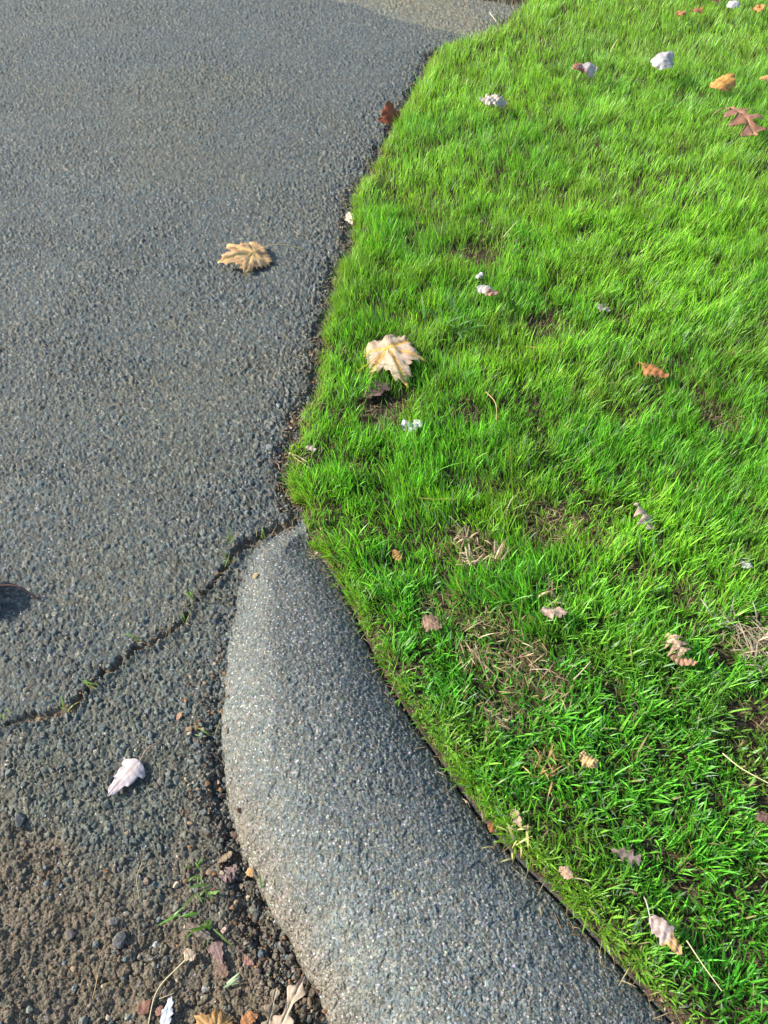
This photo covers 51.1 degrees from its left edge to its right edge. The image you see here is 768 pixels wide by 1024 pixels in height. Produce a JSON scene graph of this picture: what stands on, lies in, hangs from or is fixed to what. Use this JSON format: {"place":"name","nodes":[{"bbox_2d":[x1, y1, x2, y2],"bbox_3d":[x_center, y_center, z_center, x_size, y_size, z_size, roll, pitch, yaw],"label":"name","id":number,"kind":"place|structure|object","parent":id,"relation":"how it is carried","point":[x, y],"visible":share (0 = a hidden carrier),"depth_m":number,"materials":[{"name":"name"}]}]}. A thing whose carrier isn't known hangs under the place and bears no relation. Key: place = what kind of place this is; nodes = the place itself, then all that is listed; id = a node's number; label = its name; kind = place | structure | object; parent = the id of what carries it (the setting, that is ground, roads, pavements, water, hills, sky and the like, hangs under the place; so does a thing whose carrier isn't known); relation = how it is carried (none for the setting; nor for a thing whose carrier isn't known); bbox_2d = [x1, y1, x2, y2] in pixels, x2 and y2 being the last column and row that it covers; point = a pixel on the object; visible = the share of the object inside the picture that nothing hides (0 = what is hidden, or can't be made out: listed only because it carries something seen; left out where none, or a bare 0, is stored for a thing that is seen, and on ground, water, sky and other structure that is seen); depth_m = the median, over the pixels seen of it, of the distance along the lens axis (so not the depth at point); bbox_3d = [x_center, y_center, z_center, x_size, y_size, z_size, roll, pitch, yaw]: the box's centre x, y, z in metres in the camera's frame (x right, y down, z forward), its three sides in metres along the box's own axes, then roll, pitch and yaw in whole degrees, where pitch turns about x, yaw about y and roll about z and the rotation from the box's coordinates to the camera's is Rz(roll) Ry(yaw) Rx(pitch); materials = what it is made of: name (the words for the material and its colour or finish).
{"place":"outdoors","nodes":[
{"label":"outdoors","id":0,"kind":"place"},
{"bbox_2d":[0,530,327,1023],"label":"road","id":1,"kind":"structure","parent":0,"point":[100,736],"depth_m":1.22,"materials":[{"name":"grey asphalt"}]},
{"bbox_2d":[15,812,24,827],"bbox_3d":[-0.563,0.476,1.246,0.014,0.016,0.028,-17,52,-14],"label":"loose stone","id":2,"kind":"object","parent":1,"relation":"on","point":[19,818],"visible":1,"depth_m":1.24,"materials":[{"name":"stone"}]},
{"bbox_2d":[64,928,74,940],"bbox_3d":[-0.450,0.606,1.152,0.014,0.010,0.017,-31,56,-23],"label":"loose stone","id":3,"kind":"object","parent":1,"relation":"on","point":[69,933],"visible":1,"depth_m":1.15,"materials":[{"name":"stone"}]},
{"bbox_2d":[60,695,80,711],"bbox_3d":[-0.533,0.321,1.354,0.033,0.025,0.024,7,50,6],"label":"sprout","id":4,"kind":"object","parent":1,"relation":"on","point":[63,705],"visible":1,"depth_m":1.35,"materials":[{"name":"green plant"}]},
{"bbox_2d":[80,678,98,689],"bbox_3d":[-0.505,0.292,1.373,0.030,0.022,0.016,0,50,0],"label":"sprout","id":5,"kind":"object","parent":1,"relation":"on","point":[86,682],"visible":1,"depth_m":1.37,"materials":[{"name":"green plant"}]},
{"bbox_2d":[107,917,118,925],"bbox_3d":[-0.389,0.590,1.156,0.016,0.011,0.011,16,52,13],"label":"loose stone","id":6,"kind":"object","parent":1,"relation":"on","point":[112,921],"visible":1,"depth_m":1.15,"materials":[{"name":"stone"}]},
{"bbox_2d":[112,931,126,948],"bbox_3d":[-0.376,0.607,1.141,0.017,0.013,0.023,7,50,6],"label":"loose stone","id":7,"kind":"object","parent":1,"relation":"on","point":[119,939],"visible":1,"depth_m":1.14,"materials":[{"name":"stone"}]},
{"bbox_2d":[107,741,159,795],"bbox_3d":[-0.401,0.409,1.286,0.049,0.011,0.106,10,51,8],"label":"pale leaf","id":8,"kind":"object","parent":1,"relation":"on","point":[130,772],"visible":1,"depth_m":1.28,"materials":[{"name":"white plant"}]},
{"bbox_2d":[136,862,142,897],"bbox_3d":[-0.360,0.542,1.185,0.009,0.004,0.050,0,50,0],"label":"straw","id":9,"kind":"object","parent":1,"relation":"on","point":[137,877],"visible":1,"depth_m":1.19,"materials":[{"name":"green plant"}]},
{"bbox_2d":[137,999,150,1015],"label":"dead leaf","id":10,"kind":"object","parent":1,"relation":"on","point":[143,1007],"visible":1,"depth_m":1.08,"materials":[{"name":"plant"}]},
{"bbox_2d":[155,1005,162,1015],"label":"dead leaf","id":11,"kind":"object","parent":1,"relation":"on","point":[158,1012],"visible":1,"depth_m":1.08,"materials":[{"name":"plant"}]},
{"bbox_2d":[148,960,184,1023],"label":"straw","id":12,"kind":"object","parent":1,"relation":"on","point":[160,986],"visible":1,"depth_m":1.10,"materials":[{"name":"beige plant"}]},
{"bbox_2d":[160,996,173,1023],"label":"dead leaf","id":13,"kind":"object","parent":1,"relation":"on","point":[167,1013],"visible":1,"depth_m":1.08,"materials":[{"name":"white plant"}]},
{"bbox_2d":[173,881,179,887],"bbox_3d":[-0.306,0.550,1.185,0.010,0.008,0.009,-5,50,-4],"label":"pebble","id":14,"kind":"object","parent":1,"relation":"on","point":[176,884],"visible":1,"depth_m":1.18,"materials":[{"name":"stone"}]},
{"bbox_2d":[157,906,197,925],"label":"weed","id":15,"kind":"object","parent":1,"relation":"on","point":[185,915],"visible":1,"depth_m":1.16,"materials":[{"name":"green plant"}]},
{"bbox_2d":[176,712,182,719],"bbox_3d":[-0.343,0.342,1.348,0.012,0.001,0.014,-13,51,-11],"label":"leaf scrap","id":16,"kind":"object","parent":1,"relation":"on","point":[179,715],"visible":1,"depth_m":1.35,"materials":[{"name":"plant"}]},
{"bbox_2d":[183,948,195,960],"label":"dead leaf","id":17,"kind":"object","parent":1,"relation":"on","point":[189,954],"visible":1,"depth_m":1.13,"materials":[{"name":"beige plant"}]},
{"bbox_2d":[184,857,202,884],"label":"weed","id":18,"kind":"object","parent":1,"relation":"on","point":[197,874],"visible":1,"depth_m":1.19,"materials":[{"name":"green plant"}]},
{"bbox_2d":[184,922,213,939],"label":"dead leaf","id":19,"kind":"object","parent":1,"relation":"on","point":[202,933],"visible":1,"depth_m":1.14,"materials":[{"name":"brown plant"}]},
{"bbox_2d":[182,883,219,907],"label":"weed","id":20,"kind":"object","parent":1,"relation":"on","point":[206,890],"visible":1,"depth_m":1.17,"materials":[{"name":"green plant"}]},
{"bbox_2d":[197,723,219,738],"bbox_3d":[-0.292,0.364,1.333,0.047,0.009,0.022,-16,52,-13],"label":"sprout","id":21,"kind":"object","parent":1,"relation":"on","point":[205,731],"visible":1,"depth_m":1.33,"materials":[{"name":"green plant"}]},
{"bbox_2d":[185,920,232,946],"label":"weed","id":22,"kind":"object","parent":1,"relation":"on","point":[208,926],"visible":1,"depth_m":1.14,"materials":[{"name":"green plant"}]},
{"bbox_2d":[194,1007,233,1023],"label":"dead leaf","id":23,"kind":"object","parent":1,"relation":"on","point":[216,1017],"visible":1,"depth_m":1.07,"materials":[{"name":"yellow plant"}]},
{"bbox_2d":[208,941,223,964],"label":"dead leaf","id":24,"kind":"object","parent":1,"relation":"on","point":[215,949],"visible":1,"depth_m":1.13,"materials":[{"name":"pink plant"}]},
{"bbox_2d":[215,963,228,977],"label":"dead leaf","id":25,"kind":"object","parent":1,"relation":"on","point":[222,971],"visible":1,"depth_m":1.12,"materials":[{"name":"plant"}]},
{"bbox_2d":[217,851,231,862],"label":"dead leaf","id":26,"kind":"object","parent":1,"relation":"on","point":[224,857],"visible":1,"depth_m":1.21,"materials":[{"name":"beige plant"}]},
{"bbox_2d":[221,927,227,933],"bbox_3d":[-0.229,0.599,1.152,0.011,0.006,0.008,-31,57,-23],"label":"pebble","id":27,"kind":"object","parent":1,"relation":"on","point":[224,930],"visible":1,"depth_m":1.15,"materials":[{"name":"stone"}]},
{"bbox_2d":[219,864,236,882],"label":"dead leaf","id":28,"kind":"object","parent":1,"relation":"on","point":[229,869],"visible":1,"depth_m":1.19,"materials":[{"name":"pink plant"}]},
{"bbox_2d":[224,972,239,987],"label":"weed","id":29,"kind":"object","parent":1,"relation":"on","point":[230,981],"visible":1,"depth_m":1.11,"materials":[{"name":"green plant"}]},
{"bbox_2d":[242,956,253,965],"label":"dead leaf","id":30,"kind":"object","parent":1,"relation":"on","point":[247,960],"visible":1,"depth_m":1.12,"materials":[{"name":"pink plant"}]},
{"bbox_2d":[240,1011,257,1023],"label":"dead leaf","id":31,"kind":"object","parent":1,"relation":"on","point":[249,1017],"visible":1,"depth_m":1.08,"materials":[{"name":"orange plant"}]},
{"bbox_2d":[245,868,253,876],"bbox_3d":[-0.197,0.528,1.178,0.012,0.002,0.012,14,51,11],"label":"leaf scrap","id":32,"kind":"object","parent":1,"relation":"on","point":[249,872],"visible":1,"depth_m":1.18,"materials":[{"name":"plant"}]},
{"bbox_2d":[258,527,265,539],"bbox_3d":[-0.244,0.036,1.593,0.019,0.043,0.033,0,50,0],"label":"sprout","id":33,"kind":"object","parent":1,"relation":"on","point":[262,533],"visible":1,"depth_m":1.60,"materials":[{"name":"green plant"}]},
{"bbox_2d":[261,987,279,1023],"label":"oak leaf","id":34,"kind":"object","parent":1,"relation":"on","point":[272,1009],"visible":1,"depth_m":1.08,"materials":[{"name":"beige plant"}]},
{"bbox_2d":[272,976,306,1023],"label":"oak leaf","id":35,"kind":"object","parent":1,"relation":"on","point":[296,992],"visible":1,"depth_m":1.08,"materials":[{"name":"beige plant"}]},
{"bbox_2d":[221,516,675,1023],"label":"curb","id":36,"kind":"structure","parent":1,"relation":"on","point":[395,890],"depth_m":1.15,"materials":[{"name":"concrete"}]},
{"bbox_2d":[259,871,263,888],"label":"weed","id":37,"kind":"object","parent":36,"relation":"on","point":[260,880],"visible":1,"depth_m":1.17,"materials":[{"name":"green plant"}]},
{"bbox_2d":[488,822,495,832],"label":"curled leaf","id":38,"kind":"object","parent":36,"relation":"on","point":[490,828],"visible":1,"depth_m":1.17,"materials":[{"name":"orange plant"}]},
{"bbox_2d":[481,823,530,861],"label":"straw tuft","id":39,"kind":"object","parent":36,"relation":"on","point":[514,829],"visible":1,"depth_m":1.15,"materials":[{"name":"beige plant"}]},
{"bbox_2d":[0,0,467,726],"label":"driveway","id":40,"kind":"structure","parent":0,"point":[152,108],"depth_m":2.15,"materials":[{"name":"grey asphalt"}]},
{"bbox_2d":[0,584,38,599],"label":"oak leaf","id":41,"kind":"object","parent":40,"relation":"on","point":[32,595],"visible":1,"depth_m":1.48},
{"bbox_2d":[123,631,141,641],"bbox_3d":[-0.450,0.223,1.432,0.037,0.026,0.015,28,55,21],"label":"sprout","id":42,"kind":"object","parent":40,"relation":"on","point":[134,637],"visible":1,"depth_m":1.43,"materials":[{"name":"green plant"}]},
{"bbox_2d":[185,589,193,599],"bbox_3d":[-0.359,0.146,1.484,0.027,0.028,0.014,35,58,25],"label":"sprout","id":43,"kind":"object","parent":40,"relation":"on","point":[190,596],"visible":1,"depth_m":1.49,"materials":[{"name":"green plant"}]},
{"bbox_2d":[222,548,237,568],"bbox_3d":[-0.296,0.090,1.549,0.033,0.030,0.032,0,50,0],"label":"sprout","id":44,"kind":"object","parent":40,"relation":"on","point":[224,555],"visible":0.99,"depth_m":1.55,"materials":[{"name":"green plant"}]},
{"bbox_2d":[225,528,235,543],"bbox_3d":[-0.300,0.050,1.574,0.033,0.033,0.025,0,50,0],"label":"sprout","id":45,"kind":"object","parent":40,"relation":"on","point":[231,538],"visible":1,"depth_m":1.57,"materials":[{"name":"green plant"}]},
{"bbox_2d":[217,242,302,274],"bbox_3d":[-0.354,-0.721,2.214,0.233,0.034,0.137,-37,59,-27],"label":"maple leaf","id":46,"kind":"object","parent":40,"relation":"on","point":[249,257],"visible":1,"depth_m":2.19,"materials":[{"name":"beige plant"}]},
{"bbox_2d":[266,444,272,451],"bbox_3d":[-0.249,-0.139,1.747,0.016,0.015,0.021,-2,50,-1],"label":"loose stone","id":47,"kind":"object","parent":40,"relation":"on","point":[269,447],"visible":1,"depth_m":1.74,"materials":[{"name":"stone"}]},
{"bbox_2d":[345,212,354,223],"bbox_3d":[-0.097,-0.859,2.352,0.033,0.011,0.062,-26,55,-20],"label":"leaf scrap","id":48,"kind":"object","parent":40,"relation":"on","point":[347,218],"visible":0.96,"depth_m":2.35,"materials":[{"name":"beige plant"}]},
{"bbox_2d":[0,5,517,1023],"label":"gravel","id":49,"kind":"structure","parent":0,"point":[158,919],"depth_m":1.19,"materials":[{"name":"grey gravel"}]},
{"bbox_2d":[326,0,524,38],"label":"pavement","id":50,"kind":"structure","parent":0,"point":[462,16],"depth_m":3.46,"materials":[{"name":"concrete"}]},
{"bbox_2d":[279,0,767,1023],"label":"ground","id":51,"kind":"structure","parent":0,"point":[609,686],"depth_m":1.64,"materials":[{"name":"green plant"}]},
{"bbox_2d":[305,445,316,450],"bbox_3d":[-0.154,-0.135,1.693,0.024,0.006,0.017,0,50,0],"label":"leaf scrap","id":52,"kind":"object","parent":51,"relation":"on","point":[309,447],"visible":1,"depth_m":1.69,"materials":[{"name":"beige plant"}]},
{"bbox_2d":[320,532,330,542],"bbox_3d":[-0.114,0.051,1.561,0.021,0.011,0.022,-20,53,-16],"label":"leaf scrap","id":53,"kind":"object","parent":51,"relation":"on","point":[326,534],"visible":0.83,"depth_m":1.56,"materials":[{"name":"plant"}]},
{"bbox_2d":[358,379,390,398],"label":"dead leaf","id":54,"kind":"object","parent":51,"relation":"on","point":[383,388],"visible":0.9,"depth_m":1.84,"materials":[{"name":"plant"}]},
{"bbox_2d":[0,0,765,1023],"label":"leaf litter","id":55,"kind":"object","parent":51,"relation":"on","point":[152,862],"visible":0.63,"depth_m":1.25,"materials":[{"name":"brown plant"}]},
{"bbox_2d":[377,100,401,124],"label":"oak leaf","id":56,"kind":"object","parent":51,"relation":"on","point":[387,116],"visible":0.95,"depth_m":2.71,"materials":[{"name":"brown plant"}]},
{"bbox_2d":[358,334,426,387],"bbox_3d":[0.019,-0.368,1.901,0.168,0.041,0.167,20,53,16],"label":"maple leaf","id":57,"kind":"object","parent":51,"relation":"on","point":[405,354],"visible":0.97,"depth_m":1.88,"materials":[{"name":"beige plant"}]},
{"bbox_2d":[392,549,401,561],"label":"curled leaf","id":58,"kind":"object","parent":51,"relation":"on","point":[397,554],"visible":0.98,"depth_m":1.51,"materials":[{"name":"orange plant"}]},
{"bbox_2d":[401,419,422,431],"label":"silvery leaf","id":59,"kind":"object","parent":51,"relation":"on","point":[417,424],"visible":0.84,"depth_m":1.75,"materials":[{"name":"white plant"}]},
{"bbox_2d":[422,614,441,631],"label":"curled leaf","id":60,"kind":"object","parent":51,"relation":"on","point":[430,621],"visible":1,"depth_m":1.39,"materials":[{"name":"beige plant"}]},
{"bbox_2d":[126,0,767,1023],"bbox_3d":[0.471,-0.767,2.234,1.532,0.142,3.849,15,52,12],"label":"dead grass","id":61,"kind":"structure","parent":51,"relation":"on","point":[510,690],"depth_m":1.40,"materials":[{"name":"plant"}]},
{"bbox_2d":[424,346,475,386],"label":"weed","id":62,"kind":"object","parent":51,"relation":"on","point":[457,369],"visible":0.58,"depth_m":1.90,"materials":[{"name":"green plant"}]},
{"bbox_2d":[419,287,484,342],"bbox_3d":[0.160,-0.478,1.977,0.152,0.086,0.177,-9,51,-7],"label":"weed","id":63,"kind":"object","parent":51,"relation":"on","point":[467,322],"visible":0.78,"depth_m":1.99,"materials":[{"name":"green plant"}]},
{"bbox_2d":[449,516,490,556],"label":"straw tuft","id":64,"kind":"object","parent":51,"relation":"on","point":[458,535],"visible":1,"depth_m":1.54,"materials":[{"name":"beige plant"}]},
{"bbox_2d":[456,545,496,568],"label":"straw tuft","id":65,"kind":"object","parent":51,"relation":"on","point":[474,560],"visible":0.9,"depth_m":1.50,"materials":[{"name":"beige plant"}]},
{"bbox_2d":[475,272,483,278],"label":"curled leaf","id":66,"kind":"object","parent":51,"relation":"on","point":[480,275],"visible":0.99,"depth_m":2.10,"materials":[{"name":"white plant"}]},
{"bbox_2d":[452,621,508,683],"bbox_3d":[0.164,0.240,1.351,0.099,0.047,0.120,0,50,0],"label":"straw tuft","id":67,"kind":"object","parent":51,"relation":"on","point":[478,657],"visible":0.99,"depth_m":1.34,"materials":[{"name":"beige plant"}]},
{"bbox_2d":[477,285,498,295],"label":"curled leaf","id":68,"kind":"object","parent":51,"relation":"on","point":[487,290],"visible":1,"depth_m":2.01,"materials":[{"name":"beige plant"}]},
{"bbox_2d":[479,93,506,106],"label":"curled leaf","id":69,"kind":"object","parent":51,"relation":"on","point":[494,99],"visible":1,"depth_m":2.72,"materials":[{"name":"white plant"}]},
{"bbox_2d":[470,695,526,743],"bbox_3d":[0.173,0.329,1.264,0.070,0.040,0.096,-31,56,-23],"label":"straw tuft","id":70,"kind":"object","parent":51,"relation":"on","point":[509,717],"visible":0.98,"depth_m":1.27,"materials":[{"name":"beige plant"}]},
{"bbox_2d":[492,536,511,560],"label":"leaf","id":71,"kind":"object","parent":51,"relation":"on","point":[499,550],"visible":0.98,"depth_m":1.52,"materials":[{"name":"beige plant"}]},
{"bbox_2d":[510,809,521,826],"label":"curled leaf","id":72,"kind":"object","parent":51,"relation":"on","point":[517,820],"visible":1,"depth_m":1.16,"materials":[{"name":"beige plant"}]},
{"bbox_2d":[506,638,554,678],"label":"straw tuft","id":73,"kind":"object","parent":51,"relation":"on","point":[530,661],"visible":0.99,"depth_m":1.33,"materials":[{"name":"beige plant"}]},
{"bbox_2d":[522,742,571,794],"bbox_3d":[0.244,0.375,1.205,0.068,0.028,0.074,-31,56,-23],"label":"straw tuft","id":74,"kind":"object","parent":51,"relation":"on","point":[552,768],"visible":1,"depth_m":1.21,"materials":[{"name":"beige plant"}]},
{"bbox_2d":[537,574,563,607],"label":"straw tuft","id":75,"kind":"object","parent":51,"relation":"on","point":[548,590],"visible":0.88,"depth_m":1.44,"materials":[{"name":"beige plant"}]},
{"bbox_2d":[540,606,567,619],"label":"curled leaf","id":76,"kind":"object","parent":51,"relation":"on","point":[551,613],"visible":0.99,"depth_m":1.39,"materials":[{"name":"beige plant"}]},
{"bbox_2d":[529,678,579,716],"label":"straw tuft","id":77,"kind":"object","parent":51,"relation":"on","point":[561,693],"visible":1,"depth_m":1.29,"materials":[{"name":"beige plant"}]},
{"bbox_2d":[559,865,590,887],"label":"curled leaf","id":78,"kind":"object","parent":51,"relation":"on","point":[564,870],"visible":1,"depth_m":1.11,"materials":[{"name":"beige plant"}]},
{"bbox_2d":[573,661,590,679],"bbox_3d":[0.322,0.258,1.306,0.003,0.006,0.049,37,59,27],"label":"straw","id":79,"kind":"object","parent":51,"relation":"on","point":[581,671],"visible":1,"depth_m":1.30,"materials":[{"name":"beige plant"}]},
{"bbox_2d":[571,62,597,78],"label":"curled leaf","id":80,"kind":"object","parent":51,"relation":"on","point":[588,69],"visible":1,"depth_m":2.80,"materials":[{"name":"white plant"}]},
{"bbox_2d":[579,750,597,768],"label":"curled leaf","id":81,"kind":"object","parent":51,"relation":"on","point":[587,760],"visible":1,"depth_m":1.20,"materials":[{"name":"beige plant"}]},
{"bbox_2d":[597,304,610,311],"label":"curled leaf","id":82,"kind":"object","parent":51,"relation":"on","point":[600,308],"visible":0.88,"depth_m":2.03,"materials":[{"name":"beige plant"}]},
{"bbox_2d":[611,847,641,866],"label":"oak leaf","id":83,"kind":"object","parent":51,"relation":"on","point":[629,856],"visible":1,"depth_m":1.12,"materials":[{"name":"plant"}]},
{"bbox_2d":[634,502,655,529],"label":"curled leaf","id":84,"kind":"object","parent":51,"relation":"on","point":[644,517],"visible":0.98,"depth_m":1.56,"materials":[{"name":"beige plant"}]},
{"bbox_2d":[633,362,668,377],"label":"curled leaf","id":85,"kind":"object","parent":51,"relation":"on","point":[653,370],"visible":0.97,"depth_m":1.85,"materials":[{"name":"orange plant"}]},
{"bbox_2d":[642,894,681,954],"bbox_3d":[0.361,0.552,1.072,0.032,0.045,0.086,-18,52,-14],"label":"curled leaf","id":86,"kind":"object","parent":51,"relation":"on","point":[662,929],"visible":1,"depth_m":1.05,"materials":[{"name":"beige plant"}]},
{"bbox_2d":[650,51,674,69],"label":"curled leaf","id":87,"kind":"object","parent":51,"relation":"on","point":[661,61],"visible":1,"depth_m":2.82,"materials":[{"name":"white plant"}]},
{"bbox_2d":[665,633,690,658],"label":"curled leaf","id":88,"kind":"object","parent":51,"relation":"on","point":[675,642],"visible":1,"depth_m":1.34,"materials":[{"name":"beige plant"}]},
{"bbox_2d":[675,10,685,16],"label":"curled leaf","id":89,"kind":"object","parent":51,"relation":"on","point":[681,13],"visible":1,"depth_m":3.18,"materials":[{"name":"brown plant"}]},
{"bbox_2d":[669,653,697,665],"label":"curled leaf","id":90,"kind":"object","parent":51,"relation":"on","point":[682,660],"visible":1,"depth_m":1.33,"materials":[{"name":"plant"}]},
{"bbox_2d":[691,7,702,13],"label":"curled leaf","id":91,"kind":"object","parent":51,"relation":"on","point":[697,10],"visible":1,"depth_m":3.19,"materials":[{"name":"brown plant"}]},
{"bbox_2d":[686,940,721,990],"bbox_3d":[0.409,0.580,1.029,0.002,0.004,0.065,-21,53,-17],"label":"straw","id":92,"kind":"object","parent":51,"relation":"on","point":[702,963],"visible":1,"depth_m":1.03,"materials":[{"name":"beige plant"}]},
{"bbox_2d":[710,73,735,91],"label":"curled leaf","id":93,"kind":"object","parent":51,"relation":"on","point":[727,82],"visible":1,"depth_m":2.75,"materials":[{"name":"orange plant"}]},
{"bbox_2d":[698,597,751,640],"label":"straw tuft","id":94,"kind":"object","parent":51,"relation":"on","point":[728,620],"visible":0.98,"depth_m":1.40,"materials":[{"name":"beige plant"}]},
{"bbox_2d":[726,0,740,8],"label":"curled leaf","id":95,"kind":"object","parent":51,"relation":"on","point":[733,4],"visible":1,"depth_m":3.14,"materials":[{"name":"white plant"}]},
{"bbox_2d":[714,105,766,136],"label":"oak leaf","id":96,"kind":"object","parent":51,"relation":"on","point":[751,127],"visible":1,"depth_m":2.53,"materials":[{"name":"brown plant"}]},
{"bbox_2d":[722,753,767,782],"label":"straw","id":97,"kind":"object","parent":51,"relation":"on","point":[742,768],"visible":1,"depth_m":1.19,"materials":[{"name":"beige plant"}]},
{"bbox_2d":[740,560,752,568],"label":"curled leaf","id":98,"kind":"object","parent":51,"relation":"on","point":[747,565],"visible":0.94,"depth_m":1.49,"materials":[{"name":"white plant"}]},
{"bbox_2d":[730,603,767,677],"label":"straw tuft","id":99,"kind":"object","parent":51,"relation":"on","point":[752,650],"visible":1,"depth_m":1.37,"materials":[{"name":"beige plant"}]},
{"bbox_2d":[751,4,765,11],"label":"curled leaf","id":100,"kind":"object","parent":51,"relation":"on","point":[757,8],"visible":1,"depth_m":3.21,"materials":[{"name":"orange plant"}]},
{"bbox_2d":[754,810,767,824],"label":"curled leaf","id":101,"kind":"object","parent":51,"relation":"on","point":[762,816],"visible":1,"depth_m":1.17,"materials":[{"name":"plant"}]},
{"bbox_2d":[759,75,767,81],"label":"curled leaf","id":102,"kind":"object","parent":51,"relation":"on","point":[765,77],"visible":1,"depth_m":2.75,"materials":[{"name":"plant"}]}
]}

